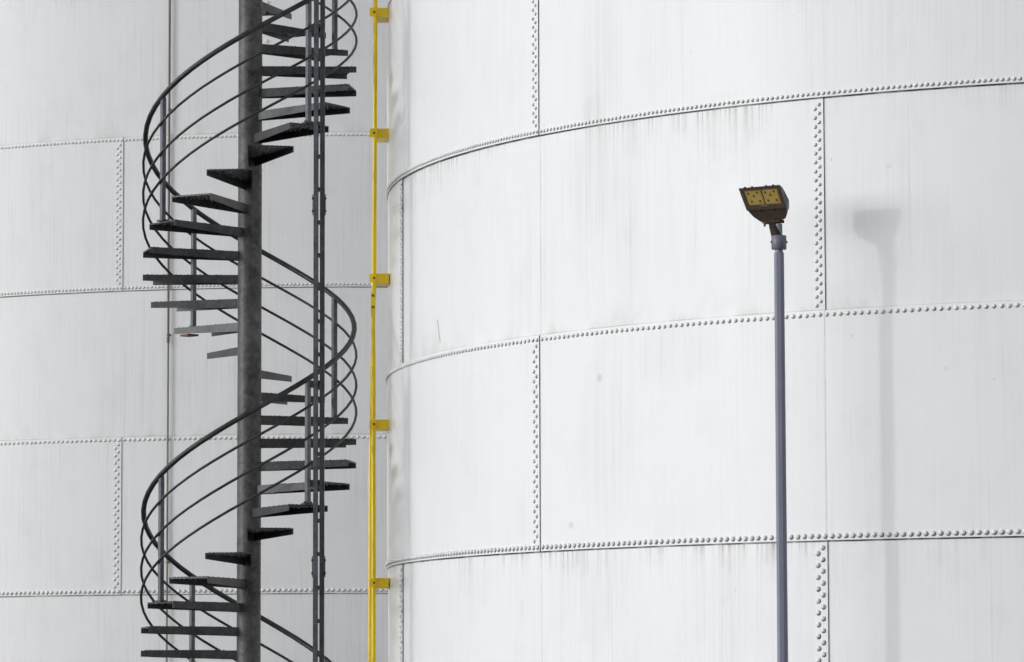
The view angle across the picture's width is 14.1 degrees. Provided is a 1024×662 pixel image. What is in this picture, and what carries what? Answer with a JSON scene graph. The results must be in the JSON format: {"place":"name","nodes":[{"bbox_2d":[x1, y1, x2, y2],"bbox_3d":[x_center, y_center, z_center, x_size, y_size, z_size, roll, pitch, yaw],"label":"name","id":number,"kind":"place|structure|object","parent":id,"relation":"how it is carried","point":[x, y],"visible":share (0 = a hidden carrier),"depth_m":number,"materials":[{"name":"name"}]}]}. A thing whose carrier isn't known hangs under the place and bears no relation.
{"place":"outdoors","nodes":[
{"label":"outdoors","id":0,"kind":"place"},
{"label":"ground","id":1,"kind":"structure","parent":0,"visible":0},
{"bbox_2d":[0,0,387,661],"bbox_3d":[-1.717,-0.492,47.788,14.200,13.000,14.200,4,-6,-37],"label":"storage tank","id":2,"kind":"object","parent":1,"relation":"on","point":[82,378],"visible":0.16,"depth_m":41.16,"materials":[{"name":"metal"}]},
{"bbox_2d":[166,0,171,661],"bbox_3d":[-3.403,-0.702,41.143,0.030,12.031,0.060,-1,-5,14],"label":"downpipe","id":3,"kind":"object","parent":2,"relation":"attached to","point":[169,110],"visible":0.9,"depth_m":41.07,"materials":[{"name":"grey metal"}]},
{"bbox_2d":[140,0,357,661],"bbox_3d":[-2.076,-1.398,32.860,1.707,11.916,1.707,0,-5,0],"label":"spiral staircase","id":4,"kind":"structure","parent":1,"relation":"on","point":[254,155],"depth_m":32.60,"materials":[{"name":"black metal"}]},
{"bbox_2d":[309,0,325,661],"bbox_3d":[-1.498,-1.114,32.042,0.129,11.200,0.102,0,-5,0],"label":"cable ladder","id":5,"kind":"object","parent":4,"relation":"attached to","point":[316,125],"visible":1,"depth_m":31.90,"materials":[{"name":"metal"}]},
{"bbox_2d":[385,0,1023,661],"bbox_3d":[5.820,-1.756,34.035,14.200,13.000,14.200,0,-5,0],"label":"storage tank","id":6,"kind":"object","parent":1,"relation":"on","point":[581,448],"visible":1,"depth_m":28.72,"materials":[{"name":"white paint"},{"name":"steel"}]},
{"bbox_2d":[368,0,388,661],"bbox_3d":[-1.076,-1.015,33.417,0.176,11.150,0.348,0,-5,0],"label":"pipe run","id":7,"kind":"object","parent":6,"relation":"attached to","point":[379,135],"visible":1,"depth_m":33.23,"materials":[{"name":"yellow paint"}]},
{"bbox_2d":[739,184,788,661],"bbox_3d":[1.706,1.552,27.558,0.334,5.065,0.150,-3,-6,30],"label":"street lamp","id":8,"kind":"object","parent":1,"relation":"on","point":[766,204],"visible":1,"depth_m":27.59,"materials":[{"name":"paint"},{"name":"metal"},{"name":"plastic"}]}
]}

